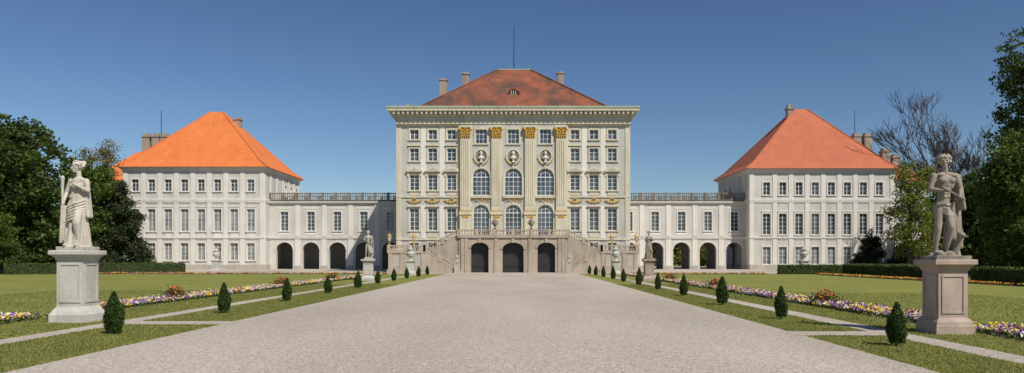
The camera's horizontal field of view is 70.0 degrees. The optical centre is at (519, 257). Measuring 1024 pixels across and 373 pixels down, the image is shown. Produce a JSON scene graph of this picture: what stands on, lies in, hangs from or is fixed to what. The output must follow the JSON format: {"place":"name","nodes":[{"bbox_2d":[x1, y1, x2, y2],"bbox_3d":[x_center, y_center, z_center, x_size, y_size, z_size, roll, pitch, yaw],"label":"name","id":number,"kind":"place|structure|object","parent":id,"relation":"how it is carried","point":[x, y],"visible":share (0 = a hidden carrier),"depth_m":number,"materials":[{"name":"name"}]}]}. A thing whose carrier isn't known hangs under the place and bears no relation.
{"place":"outdoors","nodes":[
{"label":"outdoors","id":0,"kind":"place"},
{"bbox_2d":[125,321,239,324],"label":"gravel path","id":1,"kind":"structure","parent":0,"point":[180,322],"depth_m":24.74,"materials":[{"name":"beige gravel"}]},
{"bbox_2d":[0,274,415,343],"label":"gravel path","id":2,"kind":"structure","parent":0,"point":[27,337],"depth_m":26.41,"materials":[{"name":"beige gravel"}]},
{"bbox_2d":[0,266,776,273],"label":"gravel forecourt","id":3,"kind":"structure","parent":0,"point":[675,269],"depth_m":116.26,"materials":[{"name":"beige gravel"}]},
{"bbox_2d":[43,225,91,263],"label":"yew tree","id":4,"kind":"object","parent":3,"relation":"on","point":[51,261],"visible":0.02,"depth_m":110.21,"materials":[{"name":"green plant"}]},
{"bbox_2d":[68,146,100,185],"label":"poplar tree","id":5,"kind":"object","parent":3,"relation":"on","point":[83,152],"visible":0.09,"depth_m":136.23,"materials":[{"name":"green plant"}]},
{"bbox_2d":[90,139,125,196],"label":"poplar tree","id":6,"kind":"object","parent":3,"relation":"on","point":[105,154],"visible":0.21,"depth_m":133.76,"materials":[{"name":"green plant"}]},
{"bbox_2d":[92,179,156,263],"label":"yew tree","id":7,"kind":"object","parent":3,"relation":"on","point":[121,232],"visible":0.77,"depth_m":116.55,"materials":[{"name":"green plant"}]},
{"bbox_2d":[99,111,303,268],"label":"palace pavilion","id":8,"kind":"structure","parent":3,"relation":"on","point":[204,186],"depth_m":136.60,"materials":[{"name":"white paint"}]},
{"bbox_2d":[133,180,253,190],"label":"window panes","id":9,"kind":"structure","parent":8,"relation":"in","point":[134,181],"depth_m":136.85,"materials":[{"name":"grey glass"}]},
{"bbox_2d":[132,179,285,259],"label":"window frames","id":10,"kind":"structure","parent":8,"relation":"in","point":[168,183],"depth_m":136.79,"materials":[{"name":"paint"}]},
{"bbox_2d":[211,248,220,270],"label":"stone vase","id":11,"kind":"object","parent":3,"relation":"on","point":[215,263],"visible":0.99,"depth_m":117.57,"materials":[{"name":"grey stone"}]},
{"bbox_2d":[269,193,395,268],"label":"arcade gallery","id":12,"kind":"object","parent":3,"relation":"on","point":[307,232],"visible":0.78,"depth_m":139.60,"materials":[{"name":"white paint"}]},
{"bbox_2d":[281,212,393,229],"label":"window panes","id":13,"kind":"structure","parent":12,"relation":"in","point":[284,223],"depth_m":139.86,"materials":[{"name":"grey glass"}]},
{"bbox_2d":[281,212,393,230],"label":"window frames","id":14,"kind":"structure","parent":12,"relation":"in","point":[311,215],"depth_m":139.79,"materials":[{"name":"paint"}]},
{"bbox_2d":[387,217,638,272],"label":"double staircase","id":15,"kind":"structure","parent":3,"relation":"on","point":[512,252],"depth_m":107.38,"materials":[{"name":"stone"}]},
{"bbox_2d":[388,236,637,240],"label":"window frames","id":16,"kind":"structure","parent":15,"relation":"in","point":[389,237],"depth_m":105.44,"materials":[{"name":"paint"}]},
{"bbox_2d":[395,116,630,250],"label":"walls","id":17,"kind":"structure","parent":3,"relation":"on","point":[406,164],"depth_m":112.00,"materials":[{"name":"grey paint"}]},
{"bbox_2d":[387,108,638,258],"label":"pilasters and cornice","id":18,"kind":"object","parent":17,"relation":"attached to","point":[464,182],"visible":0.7,"depth_m":111.54,"materials":[{"name":"beige paint"}]},
{"bbox_2d":[386,69,639,107],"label":"copper parts","id":19,"kind":"object","parent":18,"relation":"on","point":[513,106],"visible":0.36,"depth_m":110.35,"materials":[{"name":"metal"}]},
{"bbox_2d":[420,69,606,105],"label":"roof","id":20,"kind":"structure","parent":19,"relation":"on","point":[530,86],"depth_m":117.36,"materials":[{"name":"tile"}]},
{"bbox_2d":[405,72,564,105],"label":"chimneys","id":21,"kind":"object","parent":20,"relation":"on","point":[443,85],"visible":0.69,"depth_m":121.18,"materials":[{"name":"grey stone"}]},
{"bbox_2d":[508,90,518,94],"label":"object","id":22,"kind":"object","parent":20,"relation":"attached to","point":[516,92],"visible":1,"depth_m":117.10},
{"bbox_2d":[391,111,635,237],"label":"wall panels","id":23,"kind":"object","parent":18,"relation":"on","point":[513,157],"visible":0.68,"depth_m":111.95,"materials":[{"name":"white paint"}]},
{"bbox_2d":[407,127,619,217],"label":"gilded ornament","id":24,"kind":"object","parent":18,"relation":"attached to","point":[496,132],"visible":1,"depth_m":111.28,"materials":[{"name":"gold metal"}]},
{"bbox_2d":[475,150,550,162],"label":"relief","id":25,"kind":"object","parent":17,"relation":"attached to","point":[516,154],"visible":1,"depth_m":111.63,"materials":[{"name":"stone"}]},
{"bbox_2d":[410,89,616,250],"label":"window frames","id":26,"kind":"structure","parent":17,"relation":"attached to","point":[513,186],"depth_m":112.19,"materials":[{"name":"white wood"}]},
{"bbox_2d":[409,168,617,170],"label":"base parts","id":27,"kind":"object","parent":17,"relation":"attached to","point":[574,169],"visible":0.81,"depth_m":111.61,"materials":[{"name":"stone"}]},
{"bbox_2d":[411,130,615,250],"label":"window panes","id":28,"kind":"object","parent":17,"relation":"in","point":[540,182],"visible":0.45,"depth_m":112.26,"materials":[{"name":"glass"}]},
{"bbox_2d":[630,193,744,268],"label":"arcade gallery","id":29,"kind":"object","parent":3,"relation":"on","point":[691,225],"visible":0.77,"depth_m":139.60,"materials":[{"name":"white paint"}]},
{"bbox_2d":[630,212,737,229],"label":"window panes","id":30,"kind":"structure","parent":29,"relation":"in","point":[734,223],"depth_m":139.86,"materials":[{"name":"grey glass"}]},
{"bbox_2d":[630,212,737,230],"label":"window frames","id":31,"kind":"structure","parent":29,"relation":"in","point":[681,215],"depth_m":139.79,"materials":[{"name":"paint"}]},
{"bbox_2d":[713,104,927,268],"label":"palace pavilion","id":32,"kind":"structure","parent":3,"relation":"on","point":[812,185],"depth_m":136.60,"materials":[{"name":"white paint"}]},
{"bbox_2d":[763,183,881,233],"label":"window panes","id":33,"kind":"structure","parent":32,"relation":"in","point":[764,184],"depth_m":136.85,"materials":[{"name":"grey glass"}]},
{"bbox_2d":[763,182,882,263],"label":"window frames","id":34,"kind":"structure","parent":32,"relation":"in","point":[766,186],"depth_m":136.79,"materials":[{"name":"paint"}]},
{"bbox_2d":[849,227,885,263],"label":"yew tree","id":35,"kind":"object","parent":3,"relation":"on","point":[871,244],"visible":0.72,"depth_m":117.22,"materials":[{"name":"green plant"}]},
{"bbox_2d":[908,123,1000,228],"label":"bare oak tree","id":36,"kind":"object","parent":3,"relation":"on","point":[974,164],"visible":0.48,"depth_m":116.25,"materials":[{"name":"brown plant"}]},
{"bbox_2d":[0,263,1023,372],"bbox_3d":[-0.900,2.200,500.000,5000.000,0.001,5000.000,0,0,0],"label":"lawn ground","id":37,"kind":"structure","parent":0,"point":[789,283],"depth_m":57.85,"materials":[{"name":"green plant"}]},
{"bbox_2d":[0,211,23,266],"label":"maple tree","id":38,"kind":"object","parent":37,"relation":"on","point":[7,244],"visible":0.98,"depth_m":96.18,"materials":[{"name":"green plant"}]},
{"bbox_2d":[0,113,76,265],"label":"lime tree","id":39,"kind":"object","parent":37,"relation":"on","point":[25,184],"visible":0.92,"depth_m":103.64,"materials":[{"name":"green plant"}]},
{"bbox_2d":[0,184,91,268],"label":"distant tree mass","id":40,"kind":"object","parent":37,"relation":"on","point":[2,267],"depth_m":139.98,"materials":[{"name":"green plant"}]},
{"bbox_2d":[48,160,106,322],"bbox_3d":[-15.200,-0.582,25.200,1.260,5.564,1.260,0,0,0],"label":"garden statue","id":41,"kind":"object","parent":37,"relation":"on","point":[77,255],"visible":1,"depth_m":24.88,"materials":[{"name":"grey stone"}]},
{"bbox_2d":[47,155,127,258],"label":"lime tree","id":42,"kind":"object","parent":37,"relation":"on","point":[103,174],"visible":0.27,"depth_m":115.91,"materials":[{"name":"green plant"}]},
{"bbox_2d":[3,262,185,274],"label":"clipped hedge","id":43,"kind":"object","parent":37,"relation":"on","point":[46,268],"visible":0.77,"depth_m":101.84,"materials":[{"name":"green plant"}]},
{"bbox_2d":[101,291,126,333],"bbox_3d":[-11.614,1.587,20.985,0.684,1.269,0.623,1,2,36],"label":"box topiary","id":44,"kind":"object","parent":37,"relation":"on","point":[114,318],"visible":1,"depth_m":20.86,"materials":[{"name":"green plant"}]},
{"bbox_2d":[0,273,381,323],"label":"flower bed","id":45,"kind":"object","parent":37,"relation":"on","point":[6,318],"visible":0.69,"depth_m":37.88,"materials":[{"name":"multicoloured plant"}]},
{"bbox_2d":[153,284,194,298],"bbox_3d":[-17.822,1.737,38.004,1.790,0.773,2.051,0,0,-43],"label":"rose bush","id":46,"kind":"object","parent":45,"relation":"on","point":[171,291],"visible":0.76,"depth_m":37.84,"materials":[{"name":"red plant"}]},
{"bbox_2d":[269,277,290,283],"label":"rose bush","id":47,"kind":"object","parent":45,"relation":"on","point":[277,280],"visible":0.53,"depth_m":54.79,"materials":[{"name":"red plant"}]},
{"bbox_2d":[323,272,337,277],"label":"rose bush","id":48,"kind":"object","parent":45,"relation":"on","point":[334,275],"visible":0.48,"depth_m":69.87,"materials":[{"name":"red plant"}]},
{"bbox_2d":[217,282,232,312],"bbox_3d":[-11.648,1.590,28.893,0.562,1.260,0.617,0,2,15],"label":"box topiary","id":49,"kind":"object","parent":37,"relation":"on","point":[224,301],"visible":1,"depth_m":28.76,"materials":[{"name":"green plant"}]},
{"bbox_2d":[99,271,386,273],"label":"flower bed","id":50,"kind":"object","parent":37,"relation":"on","point":[253,272],"visible":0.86,"depth_m":98.53,"materials":[{"name":"orange plant"}]},
{"bbox_2d":[281,278,292,300],"bbox_3d":[-11.669,1.607,36.785,0.564,1.228,0.624,1,1,-30],"label":"box topiary","id":51,"kind":"object","parent":37,"relation":"on","point":[287,291],"visible":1,"depth_m":36.66,"materials":[{"name":"green plant"}]},
{"bbox_2d":[323,275,332,292],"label":"box topiary","id":52,"kind":"object","parent":37,"relation":"on","point":[328,286],"visible":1,"depth_m":44.58,"materials":[{"name":"green plant"}]},
{"bbox_2d":[353,271,361,287],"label":"box topiary","id":53,"kind":"object","parent":37,"relation":"on","point":[357,282],"visible":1,"depth_m":52.47,"materials":[{"name":"green plant"}]},
{"bbox_2d":[361,230,375,280],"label":"garden statue","id":54,"kind":"object","parent":37,"relation":"on","point":[368,267],"visible":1,"depth_m":70.65,"materials":[{"name":"grey stone"}]},
{"bbox_2d":[375,270,380,283],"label":"box topiary","id":55,"kind":"object","parent":37,"relation":"on","point":[377,278],"visible":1,"depth_m":60.38,"materials":[{"name":"green plant"}]},
{"bbox_2d":[391,268,396,279],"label":"box topiary","id":56,"kind":"object","parent":37,"relation":"on","point":[393,276],"visible":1,"depth_m":68.27,"materials":[{"name":"green plant"}]},
{"bbox_2d":[404,267,408,277],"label":"box topiary","id":57,"kind":"object","parent":37,"relation":"on","point":[406,274],"visible":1,"depth_m":76.17,"materials":[{"name":"green plant"}]},
{"bbox_2d":[405,246,415,273],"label":"stone vase","id":58,"kind":"object","parent":37,"relation":"on","point":[410,254],"visible":0.99,"depth_m":96.55,"materials":[{"name":"grey stone"}]},
{"bbox_2d":[416,266,420,276],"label":"box topiary","id":59,"kind":"object","parent":37,"relation":"on","point":[418,272],"visible":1,"depth_m":84.08,"materials":[{"name":"green plant"}]},
{"bbox_2d":[5,274,938,372],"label":"gravel avenue","id":60,"kind":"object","parent":37,"relation":"on","point":[512,323],"visible":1,"depth_m":19.39,"materials":[{"name":"beige gravel"}]},
{"bbox_2d":[593,266,597,275],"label":"box topiary","id":61,"kind":"object","parent":37,"relation":"on","point":[595,272],"visible":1,"depth_m":89.18,"materials":[{"name":"green plant"}]},
{"bbox_2d":[601,266,605,276],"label":"box topiary","id":62,"kind":"object","parent":37,"relation":"on","point":[603,273],"visible":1,"depth_m":81.25,"materials":[{"name":"green plant"}]},
{"bbox_2d":[610,266,615,279],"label":"box topiary","id":63,"kind":"object","parent":37,"relation":"on","point":[613,274],"visible":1,"depth_m":73.36,"materials":[{"name":"green plant"}]},
{"bbox_2d":[610,246,620,273],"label":"stone vase","id":64,"kind":"object","parent":37,"relation":"on","point":[615,262],"visible":0.98,"depth_m":96.55,"materials":[{"name":"grey stone"}]},
{"bbox_2d":[621,269,626,281],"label":"box topiary","id":65,"kind":"object","parent":37,"relation":"on","point":[623,276],"visible":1,"depth_m":65.48,"materials":[{"name":"green plant"}]},
{"bbox_2d":[635,267,642,284],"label":"box topiary","id":66,"kind":"object","parent":37,"relation":"on","point":[639,278],"visible":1,"depth_m":57.58,"materials":[{"name":"green plant"}]},
{"bbox_2d":[641,231,655,280],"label":"garden statue","id":67,"kind":"object","parent":37,"relation":"on","point":[648,260],"visible":1,"depth_m":69.58,"materials":[{"name":"beige stone"}]},
{"bbox_2d":[654,273,660,289],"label":"box topiary","id":68,"kind":"object","parent":37,"relation":"on","point":[657,281],"visible":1,"depth_m":49.69,"materials":[{"name":"green plant"}]},
{"bbox_2d":[652,245,706,265],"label":"distant tree mass","id":69,"kind":"object","parent":37,"relation":"on","point":[677,255],"visible":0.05,"depth_m":186.29,"materials":[{"name":"green plant"}]},
{"bbox_2d":[679,274,688,295],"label":"box topiary","id":70,"kind":"object","parent":37,"relation":"on","point":[683,288],"visible":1,"depth_m":41.79,"materials":[{"name":"green plant"}]},
{"bbox_2d":[631,272,768,273],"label":"flower bed","id":71,"kind":"object","parent":37,"relation":"on","point":[705,273],"visible":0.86,"depth_m":97.47,"materials":[{"name":"orange plant"}]},
{"bbox_2d":[715,276,729,304],"bbox_3d":[9.429,1.534,33.965,0.653,1.378,0.713,1,2,33],"label":"box topiary","id":72,"kind":"object","parent":37,"relation":"on","point":[722,294],"visible":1,"depth_m":33.83,"materials":[{"name":"green plant"}]},
{"bbox_2d":[774,286,788,318],"bbox_3d":[9.347,1.605,26.107,0.496,1.231,0.542,1,-2,-32],"label":"box topiary","id":73,"kind":"object","parent":37,"relation":"on","point":[781,305],"visible":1,"depth_m":26.00,"materials":[{"name":"green plant"}]},
{"bbox_2d":[797,246,809,265],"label":"stone vase","id":74,"kind":"object","parent":37,"relation":"on","point":[803,254],"visible":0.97,"depth_m":98.20,"materials":[{"name":"grey stone"}]},
{"bbox_2d":[776,264,842,273],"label":"clipped hedge","id":75,"kind":"object","parent":37,"relation":"on","point":[806,269],"visible":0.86,"depth_m":96.96,"materials":[{"name":"green plant"}]},
{"bbox_2d":[626,273,1023,340],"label":"flower bed","id":76,"kind":"object","parent":37,"relation":"on","point":[1004,330],"visible":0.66,"depth_m":29.93,"materials":[{"name":"multicoloured plant"}]},
{"bbox_2d":[662,272,675,279],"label":"rose bush","id":77,"kind":"object","parent":76,"relation":"on","point":[668,275],"visible":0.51,"depth_m":67.88,"materials":[{"name":"red plant"}]},
{"bbox_2d":[703,277,718,286],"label":"rose bush","id":78,"kind":"object","parent":76,"relation":"on","point":[716,282],"visible":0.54,"depth_m":51.90,"materials":[{"name":"red plant"}]},
{"bbox_2d":[807,287,843,302],"bbox_3d":[14.027,1.744,33.433,1.630,0.804,1.818,0,0,0],"label":"rose bush","id":79,"kind":"object","parent":76,"relation":"on","point":[823,297],"visible":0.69,"depth_m":33.32,"materials":[{"name":"red plant"}]},
{"bbox_2d":[841,263,921,278],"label":"clipped hedge","id":80,"kind":"object","parent":37,"relation":"on","point":[900,270],"visible":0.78,"depth_m":82.65,"materials":[{"name":"green plant"}]},
{"bbox_2d":[884,302,907,345],"bbox_3d":[9.396,1.652,18.184,0.540,1.134,0.545,-2,2,-40],"label":"box topiary","id":81,"kind":"object","parent":37,"relation":"on","point":[896,330],"visible":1,"depth_m":18.08,"materials":[{"name":"green plant"}]},
{"bbox_2d":[884,239,918,263],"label":"yew tree","id":82,"kind":"object","parent":37,"relation":"on","point":[893,260],"visible":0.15,"depth_m":115.64,"materials":[{"name":"green plant"}]},
{"bbox_2d":[843,86,968,202],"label":"bare oak tree","id":83,"kind":"object","parent":37,"relation":"on","point":[935,151],"visible":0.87,"depth_m":115.18,"materials":[{"name":"brown plant"}]},
{"bbox_2d":[879,159,941,263],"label":"maple tree","id":84,"kind":"object","parent":37,"relation":"on","point":[909,204],"visible":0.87,"depth_m":111.14,"materials":[{"name":"green plant"}]},
{"bbox_2d":[816,273,1023,286],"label":"flower bed","id":85,"kind":"object","parent":37,"relation":"on","point":[920,279],"visible":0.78,"depth_m":73.05,"materials":[{"name":"orange plant"}]},
{"bbox_2d":[863,263,1023,273],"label":"clipped hedge","id":86,"kind":"object","parent":37,"relation":"on","point":[979,264],"visible":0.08,"depth_m":96.27,"materials":[{"name":"green plant"}]},
{"bbox_2d":[913,154,977,334],"bbox_3d":[12.462,-0.426,21.400,1.223,5.252,1.200,0,0,0],"label":"garden statue","id":87,"kind":"object","parent":37,"relation":"on","point":[946,268],"visible":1,"depth_m":21.16,"materials":[{"name":"beige stone"}]},
{"bbox_2d":[915,169,980,263],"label":"lime tree","id":88,"kind":"object","parent":37,"relation":"on","point":[933,200],"visible":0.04,"depth_m":126.30,"materials":[{"name":"green plant"}]},
{"bbox_2d":[915,196,987,255],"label":"distant tree mass","id":89,"kind":"object","parent":37,"relation":"on","point":[933,221],"visible":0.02,"depth_m":145.94,"materials":[{"name":"green plant"}]},
{"bbox_2d":[941,170,998,263],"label":"lime tree","id":90,"kind":"object","parent":37,"relation":"on","point":[974,247],"visible":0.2,"depth_m":110.64,"materials":[{"name":"green plant"}]},
{"bbox_2d":[965,128,1023,266],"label":"lime tree","id":91,"kind":"object","parent":37,"relation":"on","point":[1002,217],"visible":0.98,"depth_m":83.94,"materials":[{"name":"green plant"}]},
{"bbox_2d":[968,266,1023,284],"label":"clipped hedge","id":92,"kind":"object","parent":37,"relation":"on","point":[1009,274],"visible":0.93,"depth_m":60.76,"materials":[{"name":"green plant"}]},
{"bbox_2d":[974,27,1023,239],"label":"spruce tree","id":93,"kind":"object","parent":37,"relation":"on","point":[1014,79],"visible":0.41,"depth_m":91.53,"materials":[{"name":"green plant"}]},
{"bbox_2d":[0,0,1023,238],"label":"sky","id":94,"kind":"structure","parent":0,"point":[313,82],"materials":[{"name":"blue"}]},
{"bbox_2d":[599,274,1023,363],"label":"gravel path","id":95,"kind":"structure","parent":0,"point":[986,352],"depth_m":21.05,"materials":[{"name":"beige gravel"}]},
{"bbox_2d":[782,331,885,335],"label":"gravel path","id":96,"kind":"structure","parent":0,"point":[842,333],"depth_m":21.15,"materials":[{"name":"grey gravel"}]}
]}

